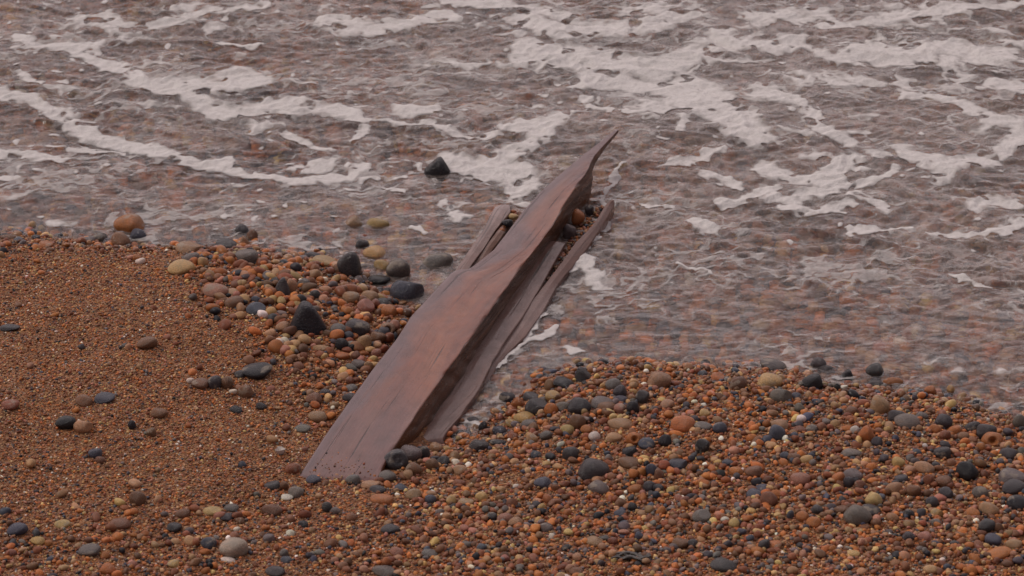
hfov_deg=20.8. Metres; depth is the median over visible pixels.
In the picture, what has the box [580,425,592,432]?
pebble
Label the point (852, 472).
pebble
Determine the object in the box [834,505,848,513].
pebble
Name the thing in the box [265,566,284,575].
pebble
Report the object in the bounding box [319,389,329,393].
pebble
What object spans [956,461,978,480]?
pebble
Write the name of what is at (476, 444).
pebble
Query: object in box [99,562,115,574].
pebble
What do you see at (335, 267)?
pebble
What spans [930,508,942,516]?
pebble
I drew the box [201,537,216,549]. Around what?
pebble
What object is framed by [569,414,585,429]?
pebble
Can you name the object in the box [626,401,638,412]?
pebble
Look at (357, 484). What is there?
gravel
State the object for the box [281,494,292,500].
pebble
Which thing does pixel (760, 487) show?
pebble
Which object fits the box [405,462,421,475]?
pebble
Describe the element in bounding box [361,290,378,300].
pebble
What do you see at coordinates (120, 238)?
pebble
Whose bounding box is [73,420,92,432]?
pebble
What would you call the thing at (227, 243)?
pebble
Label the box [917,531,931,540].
pebble
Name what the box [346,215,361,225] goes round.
pebble
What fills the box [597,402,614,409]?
pebble
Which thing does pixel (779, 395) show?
pebble
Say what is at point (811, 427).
pebble
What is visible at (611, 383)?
pebble
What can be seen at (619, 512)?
pebble
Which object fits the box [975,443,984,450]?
pebble
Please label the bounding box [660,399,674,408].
pebble
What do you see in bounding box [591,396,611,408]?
pebble
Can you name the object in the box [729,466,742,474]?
pebble
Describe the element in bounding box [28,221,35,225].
pebble
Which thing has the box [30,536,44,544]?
pebble
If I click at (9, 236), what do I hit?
pebble
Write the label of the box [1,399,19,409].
pebble
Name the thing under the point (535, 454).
pebble
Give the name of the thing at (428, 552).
pebble
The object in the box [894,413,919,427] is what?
pebble
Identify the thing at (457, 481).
pebble
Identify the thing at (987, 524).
pebble
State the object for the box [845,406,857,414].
pebble
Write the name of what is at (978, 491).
pebble
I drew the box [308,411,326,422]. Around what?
pebble
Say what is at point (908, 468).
pebble
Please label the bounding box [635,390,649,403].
pebble
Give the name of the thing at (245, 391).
pebble
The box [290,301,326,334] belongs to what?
pebble
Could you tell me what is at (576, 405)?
pebble
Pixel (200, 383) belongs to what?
pebble
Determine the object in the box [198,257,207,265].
pebble
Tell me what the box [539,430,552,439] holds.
pebble
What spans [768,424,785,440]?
pebble
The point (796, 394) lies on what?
pebble
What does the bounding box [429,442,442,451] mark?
pebble
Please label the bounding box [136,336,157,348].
pebble
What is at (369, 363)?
pebble
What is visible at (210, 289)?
pebble
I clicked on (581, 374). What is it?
pebble
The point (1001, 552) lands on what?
pebble
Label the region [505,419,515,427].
pebble
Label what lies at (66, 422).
pebble
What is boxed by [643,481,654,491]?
pebble
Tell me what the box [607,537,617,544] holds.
pebble
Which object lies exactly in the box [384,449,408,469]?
pebble
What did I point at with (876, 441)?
pebble
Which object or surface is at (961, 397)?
seabed shingle
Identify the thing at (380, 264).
pebble
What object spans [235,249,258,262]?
pebble
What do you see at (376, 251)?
pebble
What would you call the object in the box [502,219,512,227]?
pebble
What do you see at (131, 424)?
pebble
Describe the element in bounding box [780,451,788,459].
pebble
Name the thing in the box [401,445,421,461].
pebble
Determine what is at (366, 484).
pebble
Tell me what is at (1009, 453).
pebble
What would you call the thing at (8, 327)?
pebble
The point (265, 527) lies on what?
pebble
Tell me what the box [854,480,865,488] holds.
pebble
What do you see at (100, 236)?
pebble
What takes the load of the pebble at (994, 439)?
on the beach
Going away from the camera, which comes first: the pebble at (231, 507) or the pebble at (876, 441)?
the pebble at (231, 507)
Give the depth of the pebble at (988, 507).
5.07 m
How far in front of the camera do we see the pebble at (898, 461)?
5.23 m
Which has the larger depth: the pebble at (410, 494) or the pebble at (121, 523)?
the pebble at (410, 494)
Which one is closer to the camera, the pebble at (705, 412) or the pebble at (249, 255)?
the pebble at (705, 412)
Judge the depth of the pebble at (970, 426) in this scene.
5.39 m
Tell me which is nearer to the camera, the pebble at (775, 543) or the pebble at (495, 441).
the pebble at (775, 543)
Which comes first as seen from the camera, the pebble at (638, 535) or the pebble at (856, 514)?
the pebble at (638, 535)
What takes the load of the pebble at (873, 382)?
on the beach
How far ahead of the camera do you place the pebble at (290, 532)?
5.00 m
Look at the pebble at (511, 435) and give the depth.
5.39 m
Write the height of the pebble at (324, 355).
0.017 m
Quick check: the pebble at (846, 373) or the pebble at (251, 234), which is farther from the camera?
the pebble at (251, 234)
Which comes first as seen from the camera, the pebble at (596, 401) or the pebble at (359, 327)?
the pebble at (596, 401)
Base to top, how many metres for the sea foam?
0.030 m
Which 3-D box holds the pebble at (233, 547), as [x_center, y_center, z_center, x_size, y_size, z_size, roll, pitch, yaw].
[-0.492,0.461,4.937,0.053,0.039,0.046,-1,19,-12]
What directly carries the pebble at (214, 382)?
on the beach
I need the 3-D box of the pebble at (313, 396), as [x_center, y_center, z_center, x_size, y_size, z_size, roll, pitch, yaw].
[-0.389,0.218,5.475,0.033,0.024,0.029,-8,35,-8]
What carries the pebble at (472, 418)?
on the beach
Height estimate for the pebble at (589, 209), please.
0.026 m
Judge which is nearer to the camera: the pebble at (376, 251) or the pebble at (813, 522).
the pebble at (813, 522)
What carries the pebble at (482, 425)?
on the beach
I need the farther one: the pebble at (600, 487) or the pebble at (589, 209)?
the pebble at (589, 209)
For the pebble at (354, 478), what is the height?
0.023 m
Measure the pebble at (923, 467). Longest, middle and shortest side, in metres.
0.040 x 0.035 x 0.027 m
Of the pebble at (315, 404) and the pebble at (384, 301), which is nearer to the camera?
the pebble at (315, 404)
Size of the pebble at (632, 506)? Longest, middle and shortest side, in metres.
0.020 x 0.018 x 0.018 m
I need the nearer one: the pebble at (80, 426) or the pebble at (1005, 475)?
the pebble at (1005, 475)
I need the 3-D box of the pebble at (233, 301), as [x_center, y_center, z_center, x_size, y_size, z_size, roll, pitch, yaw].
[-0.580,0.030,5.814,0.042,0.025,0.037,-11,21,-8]
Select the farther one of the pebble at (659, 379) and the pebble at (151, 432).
the pebble at (659, 379)
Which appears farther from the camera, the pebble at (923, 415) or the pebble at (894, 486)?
the pebble at (923, 415)
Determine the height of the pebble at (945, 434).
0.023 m
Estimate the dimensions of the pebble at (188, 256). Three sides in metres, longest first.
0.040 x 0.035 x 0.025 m
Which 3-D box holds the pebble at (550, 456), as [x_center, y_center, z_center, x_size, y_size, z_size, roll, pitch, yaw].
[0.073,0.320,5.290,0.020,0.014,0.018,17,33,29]
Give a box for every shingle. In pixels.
[0,225,1023,444]
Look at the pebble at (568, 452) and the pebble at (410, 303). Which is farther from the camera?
the pebble at (410, 303)
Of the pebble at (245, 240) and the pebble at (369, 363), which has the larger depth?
the pebble at (245, 240)
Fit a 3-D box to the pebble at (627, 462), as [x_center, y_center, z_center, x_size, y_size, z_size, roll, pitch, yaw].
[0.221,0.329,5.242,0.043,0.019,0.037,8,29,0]
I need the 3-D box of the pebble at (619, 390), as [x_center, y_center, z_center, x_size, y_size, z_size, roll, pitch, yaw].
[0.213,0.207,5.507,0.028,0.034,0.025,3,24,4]
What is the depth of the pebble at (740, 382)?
5.54 m
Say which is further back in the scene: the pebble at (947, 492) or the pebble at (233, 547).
the pebble at (947, 492)
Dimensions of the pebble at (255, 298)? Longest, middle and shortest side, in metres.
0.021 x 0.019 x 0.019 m
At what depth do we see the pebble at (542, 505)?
5.10 m
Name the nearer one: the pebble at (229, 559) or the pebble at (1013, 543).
the pebble at (229, 559)
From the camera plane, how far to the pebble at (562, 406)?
5.47 m
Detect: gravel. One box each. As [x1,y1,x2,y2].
[305,469,383,497]
[546,205,604,280]
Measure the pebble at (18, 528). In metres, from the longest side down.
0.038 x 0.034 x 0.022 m
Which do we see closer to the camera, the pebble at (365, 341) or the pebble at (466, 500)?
the pebble at (466, 500)
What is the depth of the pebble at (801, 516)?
5.02 m
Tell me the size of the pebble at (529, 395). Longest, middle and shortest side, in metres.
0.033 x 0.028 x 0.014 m
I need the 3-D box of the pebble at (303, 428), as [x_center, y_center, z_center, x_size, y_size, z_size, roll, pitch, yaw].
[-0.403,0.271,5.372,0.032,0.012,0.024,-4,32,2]
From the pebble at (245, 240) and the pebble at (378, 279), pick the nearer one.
the pebble at (378, 279)
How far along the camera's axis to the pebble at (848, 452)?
5.26 m
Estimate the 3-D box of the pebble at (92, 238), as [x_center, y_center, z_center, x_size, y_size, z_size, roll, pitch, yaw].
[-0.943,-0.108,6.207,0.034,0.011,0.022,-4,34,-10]
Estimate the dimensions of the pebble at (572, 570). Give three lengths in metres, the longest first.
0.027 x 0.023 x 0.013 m
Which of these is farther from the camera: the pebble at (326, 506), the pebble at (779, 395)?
the pebble at (779, 395)
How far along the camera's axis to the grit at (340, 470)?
5.24 m
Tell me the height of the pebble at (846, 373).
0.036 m
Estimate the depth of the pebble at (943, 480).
5.17 m
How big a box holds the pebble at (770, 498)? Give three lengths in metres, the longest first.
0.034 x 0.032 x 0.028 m
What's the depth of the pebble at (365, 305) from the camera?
5.85 m
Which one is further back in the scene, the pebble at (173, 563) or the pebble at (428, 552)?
the pebble at (428, 552)
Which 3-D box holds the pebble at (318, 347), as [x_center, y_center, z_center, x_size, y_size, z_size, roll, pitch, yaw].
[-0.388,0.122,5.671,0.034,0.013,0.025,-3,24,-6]
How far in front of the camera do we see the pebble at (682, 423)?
5.35 m
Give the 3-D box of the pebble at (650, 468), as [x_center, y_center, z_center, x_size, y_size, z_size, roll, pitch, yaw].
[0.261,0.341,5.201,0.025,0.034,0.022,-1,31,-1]
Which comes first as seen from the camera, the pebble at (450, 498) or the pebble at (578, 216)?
the pebble at (450, 498)
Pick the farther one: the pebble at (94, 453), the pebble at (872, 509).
the pebble at (94, 453)
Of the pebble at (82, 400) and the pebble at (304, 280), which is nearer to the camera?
the pebble at (82, 400)
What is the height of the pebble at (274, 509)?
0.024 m
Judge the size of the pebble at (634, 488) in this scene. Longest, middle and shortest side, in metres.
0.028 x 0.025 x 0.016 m
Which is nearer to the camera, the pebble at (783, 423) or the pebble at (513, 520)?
the pebble at (513, 520)
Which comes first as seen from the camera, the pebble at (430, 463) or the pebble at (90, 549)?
the pebble at (90, 549)
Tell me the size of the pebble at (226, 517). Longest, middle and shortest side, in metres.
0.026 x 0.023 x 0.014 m
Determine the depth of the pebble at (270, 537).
4.97 m
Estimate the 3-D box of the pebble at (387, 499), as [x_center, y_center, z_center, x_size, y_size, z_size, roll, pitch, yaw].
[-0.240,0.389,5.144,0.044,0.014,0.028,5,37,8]
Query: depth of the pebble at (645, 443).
5.29 m
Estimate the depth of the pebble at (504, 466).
5.25 m
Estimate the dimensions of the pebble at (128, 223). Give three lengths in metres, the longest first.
0.070 x 0.062 x 0.053 m
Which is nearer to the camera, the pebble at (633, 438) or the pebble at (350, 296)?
the pebble at (633, 438)
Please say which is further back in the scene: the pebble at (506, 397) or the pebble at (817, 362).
the pebble at (817, 362)
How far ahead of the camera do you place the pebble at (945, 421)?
5.40 m
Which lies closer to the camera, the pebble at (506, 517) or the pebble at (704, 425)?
the pebble at (506, 517)
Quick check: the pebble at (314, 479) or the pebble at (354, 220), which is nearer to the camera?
the pebble at (314, 479)
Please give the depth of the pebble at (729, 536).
4.97 m
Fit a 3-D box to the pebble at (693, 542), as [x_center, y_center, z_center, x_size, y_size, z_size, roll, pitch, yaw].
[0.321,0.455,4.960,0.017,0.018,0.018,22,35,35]
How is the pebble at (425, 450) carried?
on the beach
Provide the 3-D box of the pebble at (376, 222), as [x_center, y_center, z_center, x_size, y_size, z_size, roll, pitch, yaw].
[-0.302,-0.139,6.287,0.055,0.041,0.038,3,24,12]
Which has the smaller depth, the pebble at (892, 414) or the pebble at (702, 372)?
the pebble at (892, 414)
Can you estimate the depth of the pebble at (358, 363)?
5.62 m
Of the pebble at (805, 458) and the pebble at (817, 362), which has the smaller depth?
the pebble at (805, 458)
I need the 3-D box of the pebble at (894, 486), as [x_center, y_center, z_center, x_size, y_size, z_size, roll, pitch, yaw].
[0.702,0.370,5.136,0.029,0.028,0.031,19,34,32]
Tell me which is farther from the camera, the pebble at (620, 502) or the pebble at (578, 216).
the pebble at (578, 216)
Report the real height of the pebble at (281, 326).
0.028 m
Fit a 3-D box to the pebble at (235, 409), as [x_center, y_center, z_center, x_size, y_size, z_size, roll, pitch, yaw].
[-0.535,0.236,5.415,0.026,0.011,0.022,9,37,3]
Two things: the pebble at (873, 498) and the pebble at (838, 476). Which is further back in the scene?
the pebble at (838, 476)
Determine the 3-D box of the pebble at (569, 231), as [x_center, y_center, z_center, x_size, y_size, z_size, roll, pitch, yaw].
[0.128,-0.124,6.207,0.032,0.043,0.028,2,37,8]
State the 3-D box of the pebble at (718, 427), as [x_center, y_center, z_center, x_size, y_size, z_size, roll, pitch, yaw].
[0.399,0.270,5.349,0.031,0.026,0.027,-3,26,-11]
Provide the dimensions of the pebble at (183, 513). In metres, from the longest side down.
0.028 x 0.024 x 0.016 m
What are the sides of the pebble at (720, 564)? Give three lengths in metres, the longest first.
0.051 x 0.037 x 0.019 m
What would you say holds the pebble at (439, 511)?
on the beach
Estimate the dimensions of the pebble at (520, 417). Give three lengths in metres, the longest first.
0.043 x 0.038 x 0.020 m
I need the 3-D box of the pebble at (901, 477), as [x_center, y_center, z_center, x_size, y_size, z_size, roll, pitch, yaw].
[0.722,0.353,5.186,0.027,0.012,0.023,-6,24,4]
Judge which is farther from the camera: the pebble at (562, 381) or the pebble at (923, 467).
the pebble at (562, 381)
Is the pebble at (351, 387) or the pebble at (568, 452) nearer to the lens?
the pebble at (568, 452)
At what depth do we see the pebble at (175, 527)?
5.00 m
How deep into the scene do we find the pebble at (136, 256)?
6.05 m
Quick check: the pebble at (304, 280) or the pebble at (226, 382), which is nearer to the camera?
the pebble at (226, 382)
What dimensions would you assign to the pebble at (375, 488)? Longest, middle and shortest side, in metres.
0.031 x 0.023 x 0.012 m
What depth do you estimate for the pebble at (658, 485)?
5.14 m
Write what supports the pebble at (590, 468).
on the beach
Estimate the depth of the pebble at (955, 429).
5.38 m
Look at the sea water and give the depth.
6.50 m
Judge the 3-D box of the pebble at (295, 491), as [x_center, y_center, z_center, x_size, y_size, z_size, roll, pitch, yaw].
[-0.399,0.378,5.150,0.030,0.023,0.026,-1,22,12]
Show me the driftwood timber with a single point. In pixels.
(474, 317)
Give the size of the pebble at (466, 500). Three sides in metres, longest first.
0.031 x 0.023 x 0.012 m
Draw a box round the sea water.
[0,0,1023,442]
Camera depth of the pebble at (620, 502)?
5.10 m
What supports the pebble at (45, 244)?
on the beach
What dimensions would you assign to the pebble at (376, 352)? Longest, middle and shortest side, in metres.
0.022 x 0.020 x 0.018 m
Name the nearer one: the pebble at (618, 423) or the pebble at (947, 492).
the pebble at (947, 492)
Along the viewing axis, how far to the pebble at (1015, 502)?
5.09 m
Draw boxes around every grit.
[310,452,371,482]
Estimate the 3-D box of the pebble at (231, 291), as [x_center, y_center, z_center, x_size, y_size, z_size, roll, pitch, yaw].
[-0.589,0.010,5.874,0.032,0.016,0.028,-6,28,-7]
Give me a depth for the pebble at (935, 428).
5.37 m
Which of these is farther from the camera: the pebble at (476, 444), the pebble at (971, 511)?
the pebble at (476, 444)
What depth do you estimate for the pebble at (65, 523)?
4.99 m
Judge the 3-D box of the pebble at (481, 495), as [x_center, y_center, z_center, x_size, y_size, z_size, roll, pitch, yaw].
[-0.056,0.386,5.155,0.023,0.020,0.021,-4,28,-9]
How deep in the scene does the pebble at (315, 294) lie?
5.87 m
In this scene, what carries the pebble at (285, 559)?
on the beach
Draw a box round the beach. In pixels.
[0,235,1023,575]
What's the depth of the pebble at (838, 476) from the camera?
5.16 m
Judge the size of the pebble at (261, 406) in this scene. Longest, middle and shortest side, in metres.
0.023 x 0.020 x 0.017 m
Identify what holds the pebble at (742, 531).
on the beach
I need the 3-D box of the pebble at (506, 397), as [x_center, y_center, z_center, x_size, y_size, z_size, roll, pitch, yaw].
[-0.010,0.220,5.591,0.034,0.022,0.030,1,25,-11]
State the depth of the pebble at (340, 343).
5.68 m
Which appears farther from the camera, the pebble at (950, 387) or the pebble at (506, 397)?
the pebble at (950, 387)
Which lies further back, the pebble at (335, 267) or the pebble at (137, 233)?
the pebble at (137, 233)
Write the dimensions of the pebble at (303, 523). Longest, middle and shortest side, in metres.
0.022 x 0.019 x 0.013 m
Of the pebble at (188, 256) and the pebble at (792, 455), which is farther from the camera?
the pebble at (188, 256)
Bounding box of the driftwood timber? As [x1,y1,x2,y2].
[299,129,617,483]
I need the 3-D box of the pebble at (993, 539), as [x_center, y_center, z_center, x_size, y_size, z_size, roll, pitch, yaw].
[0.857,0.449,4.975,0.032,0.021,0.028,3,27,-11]
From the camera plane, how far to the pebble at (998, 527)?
5.00 m
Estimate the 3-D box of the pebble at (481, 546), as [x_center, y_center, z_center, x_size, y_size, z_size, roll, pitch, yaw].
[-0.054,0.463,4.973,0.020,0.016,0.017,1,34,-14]
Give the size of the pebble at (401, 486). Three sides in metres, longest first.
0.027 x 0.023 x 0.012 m
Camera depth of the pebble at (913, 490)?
5.13 m
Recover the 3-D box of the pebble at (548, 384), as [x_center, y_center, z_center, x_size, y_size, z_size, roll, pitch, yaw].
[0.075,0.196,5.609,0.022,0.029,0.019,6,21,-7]
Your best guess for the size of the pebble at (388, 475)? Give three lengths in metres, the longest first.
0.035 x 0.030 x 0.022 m
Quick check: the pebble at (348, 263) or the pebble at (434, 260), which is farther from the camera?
the pebble at (434, 260)
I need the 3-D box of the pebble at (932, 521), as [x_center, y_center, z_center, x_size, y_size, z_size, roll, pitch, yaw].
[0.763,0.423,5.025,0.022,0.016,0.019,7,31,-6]
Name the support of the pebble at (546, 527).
on the beach
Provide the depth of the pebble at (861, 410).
5.45 m
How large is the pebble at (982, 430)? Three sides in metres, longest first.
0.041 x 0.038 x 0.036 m
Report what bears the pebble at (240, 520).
on the beach
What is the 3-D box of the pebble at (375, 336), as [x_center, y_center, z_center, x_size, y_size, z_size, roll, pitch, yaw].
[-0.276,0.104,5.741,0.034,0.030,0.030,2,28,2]
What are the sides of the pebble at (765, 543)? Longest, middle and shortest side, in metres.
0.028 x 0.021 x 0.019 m
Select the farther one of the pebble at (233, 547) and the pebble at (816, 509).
the pebble at (816, 509)
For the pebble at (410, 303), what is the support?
on the beach
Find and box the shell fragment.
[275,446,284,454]
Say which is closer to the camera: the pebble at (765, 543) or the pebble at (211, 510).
the pebble at (765, 543)
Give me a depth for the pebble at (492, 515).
5.08 m
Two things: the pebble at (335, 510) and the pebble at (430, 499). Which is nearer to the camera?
the pebble at (335, 510)
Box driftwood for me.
[611,551,650,560]
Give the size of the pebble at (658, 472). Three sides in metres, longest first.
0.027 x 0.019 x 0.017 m
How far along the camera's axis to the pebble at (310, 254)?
6.11 m
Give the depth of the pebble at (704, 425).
5.36 m
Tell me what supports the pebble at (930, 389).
on the beach
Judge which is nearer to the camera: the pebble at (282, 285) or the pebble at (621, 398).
the pebble at (621, 398)
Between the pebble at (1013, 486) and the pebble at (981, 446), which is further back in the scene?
the pebble at (981, 446)
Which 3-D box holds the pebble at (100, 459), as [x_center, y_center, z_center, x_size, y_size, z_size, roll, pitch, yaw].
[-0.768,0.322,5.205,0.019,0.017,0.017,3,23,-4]
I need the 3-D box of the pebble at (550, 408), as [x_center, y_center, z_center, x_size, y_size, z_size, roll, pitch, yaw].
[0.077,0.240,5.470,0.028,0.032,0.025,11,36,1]
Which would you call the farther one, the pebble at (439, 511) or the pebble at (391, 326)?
the pebble at (391, 326)
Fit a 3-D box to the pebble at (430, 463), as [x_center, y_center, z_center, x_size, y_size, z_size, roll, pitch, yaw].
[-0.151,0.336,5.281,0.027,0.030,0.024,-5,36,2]
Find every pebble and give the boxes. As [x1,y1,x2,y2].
[0,234,17,238]
[0,324,19,331]
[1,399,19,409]
[7,522,27,535]
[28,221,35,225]
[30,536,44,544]
[38,240,52,248]
[54,519,70,527]
[55,415,75,428]
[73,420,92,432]
[75,394,92,406]
[78,543,100,556]
[84,236,95,240]
[88,448,101,458]
[93,233,107,239]
[94,392,114,403]
[95,456,104,463]
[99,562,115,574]
[109,518,130,529]
[111,232,130,245]
[113,214,144,232]
[128,420,135,429]
[129,491,145,505]
[130,228,145,238]
[133,254,140,259]
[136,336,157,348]
[146,427,155,436]
[151,408,167,418]
[167,259,195,274]
[167,522,181,532]
[167,559,179,567]
[175,241,201,252]
[175,508,189,518]
[182,252,199,259]
[186,378,193,383]
[191,378,208,388]
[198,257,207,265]
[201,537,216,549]
[202,283,227,297]
[203,506,221,515]
[208,375,220,388]
[215,238,236,247]
[219,537,248,557]
[220,513,233,521]
[221,376,232,388]
[221,557,234,562]
[224,296,242,307]
[224,504,238,511]
[228,288,237,294]
[229,405,241,413]
[234,370,244,377]
[235,224,248,232]
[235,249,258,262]
[236,517,244,523]
[238,384,252,397]
[239,236,250,244]
[242,362,272,379]
[246,230,257,239]
[246,302,265,314]
[251,296,260,301]
[256,402,266,409]
[261,504,282,516]
[261,524,269,530]
[263,533,274,542]
[264,480,279,489]
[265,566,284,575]
[275,277,290,294]
[275,321,290,331]
[279,549,288,555]
[280,481,288,489]
[280,556,291,562]
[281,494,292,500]
[285,463,300,473]
[286,530,294,535]
[287,278,297,291]
[288,486,303,497]
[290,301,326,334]
[294,424,310,432]
[297,278,309,283]
[298,520,307,527]
[304,252,319,256]
[305,392,321,402]
[306,475,321,483]
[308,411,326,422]
[309,290,319,299]
[310,401,319,408]
[312,255,335,265]
[313,345,327,350]
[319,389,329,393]
[320,353,327,359]
[322,502,331,511]
[329,402,339,407]
[330,323,345,331]
[330,507,340,514]
[333,264,338,272]
[335,338,347,350]
[335,352,349,359]
[337,252,361,276]
[342,291,359,302]
[342,392,353,401]
[345,318,369,335]
[345,376,353,383]
[345,474,359,484]
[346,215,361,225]
[346,384,357,390]
[351,359,364,368]
[355,239,369,246]
[357,298,374,312]
[357,335,371,347]
[360,480,379,488]
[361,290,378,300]
[363,245,385,256]
[364,361,373,370]
[367,218,389,226]
[368,275,390,284]
[369,485,385,492]
[370,331,385,342]
[370,494,393,504]
[371,348,380,356]
[372,565,394,575]
[374,259,388,268]
[378,298,391,304]
[379,322,395,332]
[379,470,395,480]
[381,304,396,316]
[381,523,399,533]
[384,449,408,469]
[386,258,409,276]
[390,280,423,299]
[390,547,403,555]
[394,483,407,491]
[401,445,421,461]
[405,301,416,306]
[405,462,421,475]
[405,488,421,499]
[419,446,430,458]
[421,549,437,557]
[422,253,452,267]
[424,157,449,174]
[425,458,438,469]
[425,495,435,503]
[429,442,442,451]
[435,509,444,513]
[437,456,449,464]
[446,495,455,504]
[452,479,465,485]
[453,465,466,474]
[457,498,473,503]
[467,416,478,420]
[469,439,489,451]
[475,491,487,500]
[477,543,486,549]
[478,421,487,429]
[487,512,496,519]
[488,439,506,444]
[492,425,506,434]
[497,513,512,522]
[499,392,514,402]
[500,464,508,469]
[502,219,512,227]
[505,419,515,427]
[507,432,518,439]
[508,213,518,219]
[508,516,522,526]
[511,397,524,406]
[513,411,533,422]
[521,419,535,425]
[523,391,537,400]
[525,398,546,415]
[526,433,537,442]
[531,451,540,457]
[534,477,550,488]
[537,503,545,507]
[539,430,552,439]
[540,522,553,532]
[544,379,554,389]
[544,403,557,415]
[545,390,559,400]
[545,452,555,459]
[553,376,573,387]
[556,402,568,411]
[560,424,573,433]
[561,544,571,551]
[562,224,576,238]
[562,446,578,459]
[567,397,590,414]
[568,567,583,574]
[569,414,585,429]
[571,209,584,225]
[574,366,591,381]
[578,458,608,479]
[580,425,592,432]
[585,205,593,215]
[587,536,603,546]
[588,480,608,494]
[589,431,600,440]
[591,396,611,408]
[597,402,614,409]
[605,378,620,389]
[605,432,621,442]
[607,418,631,428]
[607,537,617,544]
[613,384,626,395]
[614,403,625,413]
[614,509,625,515]
[615,395,626,402]
[615,498,626,506]
[618,457,639,468]
[622,446,636,456]
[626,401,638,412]
[626,432,641,445]
[627,484,641,493]
[628,502,636,510]
[634,531,642,539]
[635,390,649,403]
[638,437,654,449]
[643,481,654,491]
[645,463,656,475]
[647,371,671,387]
[653,483,663,490]
[654,468,663,479]
[658,434,671,446]
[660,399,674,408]
[669,458,686,468]
[671,415,695,432]
[672,538,687,548]
[688,539,697,547]
[692,509,710,522]
[694,421,712,429]
[695,439,709,452]
[697,370,706,375]
[699,409,709,416]
[710,372,724,379]
[710,557,737,571]
[712,422,726,433]
[722,459,733,465]
[725,534,732,540]
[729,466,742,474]
[730,376,746,389]
[737,528,746,534]
[745,465,761,477]
[746,488,760,496]
[755,484,766,490]
[757,372,782,387]
[758,539,769,548]
[760,358,786,369]
[760,491,777,505]
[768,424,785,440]
[769,389,791,402]
[770,419,787,428]
[770,540,781,547]
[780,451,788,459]
[787,453,800,459]
[787,510,793,518]
[790,472,809,485]
[792,392,801,398]
[793,425,806,432]
[796,511,808,521]
[800,455,813,463]
[802,373,822,388]
[806,424,817,431]
[806,517,820,527]
[810,504,822,513]
[811,357,826,366]
[819,365,832,369]
[832,472,844,483]
[834,383,840,390]
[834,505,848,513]
[841,448,861,457]
[842,369,852,377]
[843,468,862,479]
[843,476,854,487]
[843,504,871,525]
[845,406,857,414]
[847,550,859,556]
[850,425,859,433]
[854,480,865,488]
[858,407,865,412]
[859,425,873,441]
[862,504,880,515]
[865,492,881,505]
[866,363,883,373]
[866,379,883,385]
[870,395,889,413]
[871,436,882,445]
[883,377,903,384]
[885,482,902,492]
[888,410,904,421]
[891,456,904,467]
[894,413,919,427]
[894,474,907,481]
[902,531,915,539]
[903,509,914,518]
[904,465,915,473]
[906,485,920,495]
[913,461,934,473]
[915,411,928,419]
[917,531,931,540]
[923,474,934,485]
[924,385,935,394]
[925,496,938,506]
[929,424,941,432]
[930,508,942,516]
[930,518,941,525]
[933,446,950,458]
[934,414,952,428]
[935,475,953,487]
[938,486,952,498]
[939,430,950,439]
[947,385,954,390]
[948,425,961,433]
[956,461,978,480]
[964,421,979,431]
[966,507,979,515]
[972,486,988,497]
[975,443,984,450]
[976,424,996,439]
[978,502,998,515]
[978,518,995,531]
[981,432,1002,446]
[984,533,1001,545]
[987,546,1011,559]
[994,523,1002,532]
[998,468,1023,482]
[999,447,1017,459]
[1002,479,1023,494]
[1005,539,1021,548]
[1006,495,1023,510]
[1012,414,1023,426]
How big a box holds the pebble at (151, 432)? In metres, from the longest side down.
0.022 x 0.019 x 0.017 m
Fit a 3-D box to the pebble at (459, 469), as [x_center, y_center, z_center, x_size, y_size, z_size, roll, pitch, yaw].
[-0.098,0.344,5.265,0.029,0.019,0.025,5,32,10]
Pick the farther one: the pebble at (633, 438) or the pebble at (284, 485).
the pebble at (633, 438)
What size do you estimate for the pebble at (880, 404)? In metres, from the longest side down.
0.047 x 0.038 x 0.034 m
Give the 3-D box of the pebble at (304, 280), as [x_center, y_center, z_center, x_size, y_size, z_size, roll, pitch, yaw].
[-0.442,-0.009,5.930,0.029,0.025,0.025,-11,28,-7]
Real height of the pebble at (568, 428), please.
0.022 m
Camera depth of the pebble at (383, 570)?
4.89 m
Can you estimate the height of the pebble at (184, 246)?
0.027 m
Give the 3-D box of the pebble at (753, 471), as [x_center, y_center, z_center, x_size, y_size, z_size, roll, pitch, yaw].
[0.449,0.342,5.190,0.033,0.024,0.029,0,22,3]
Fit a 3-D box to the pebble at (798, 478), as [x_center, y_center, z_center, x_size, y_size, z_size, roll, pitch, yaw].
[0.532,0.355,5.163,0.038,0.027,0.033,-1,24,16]
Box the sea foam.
[0,0,1023,424]
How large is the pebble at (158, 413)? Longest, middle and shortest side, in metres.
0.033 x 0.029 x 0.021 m
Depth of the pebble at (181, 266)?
5.96 m
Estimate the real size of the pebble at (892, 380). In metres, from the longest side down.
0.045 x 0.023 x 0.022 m
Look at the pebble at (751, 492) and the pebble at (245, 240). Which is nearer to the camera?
the pebble at (751, 492)
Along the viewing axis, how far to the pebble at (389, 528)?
5.02 m
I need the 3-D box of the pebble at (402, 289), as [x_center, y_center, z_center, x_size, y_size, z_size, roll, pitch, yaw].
[-0.227,0.010,5.994,0.065,0.064,0.070,17,33,29]
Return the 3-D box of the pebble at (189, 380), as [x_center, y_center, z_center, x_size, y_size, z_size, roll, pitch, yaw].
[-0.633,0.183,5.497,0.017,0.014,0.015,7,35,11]
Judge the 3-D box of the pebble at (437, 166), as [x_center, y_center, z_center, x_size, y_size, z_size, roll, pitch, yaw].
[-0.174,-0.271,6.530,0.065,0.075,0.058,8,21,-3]

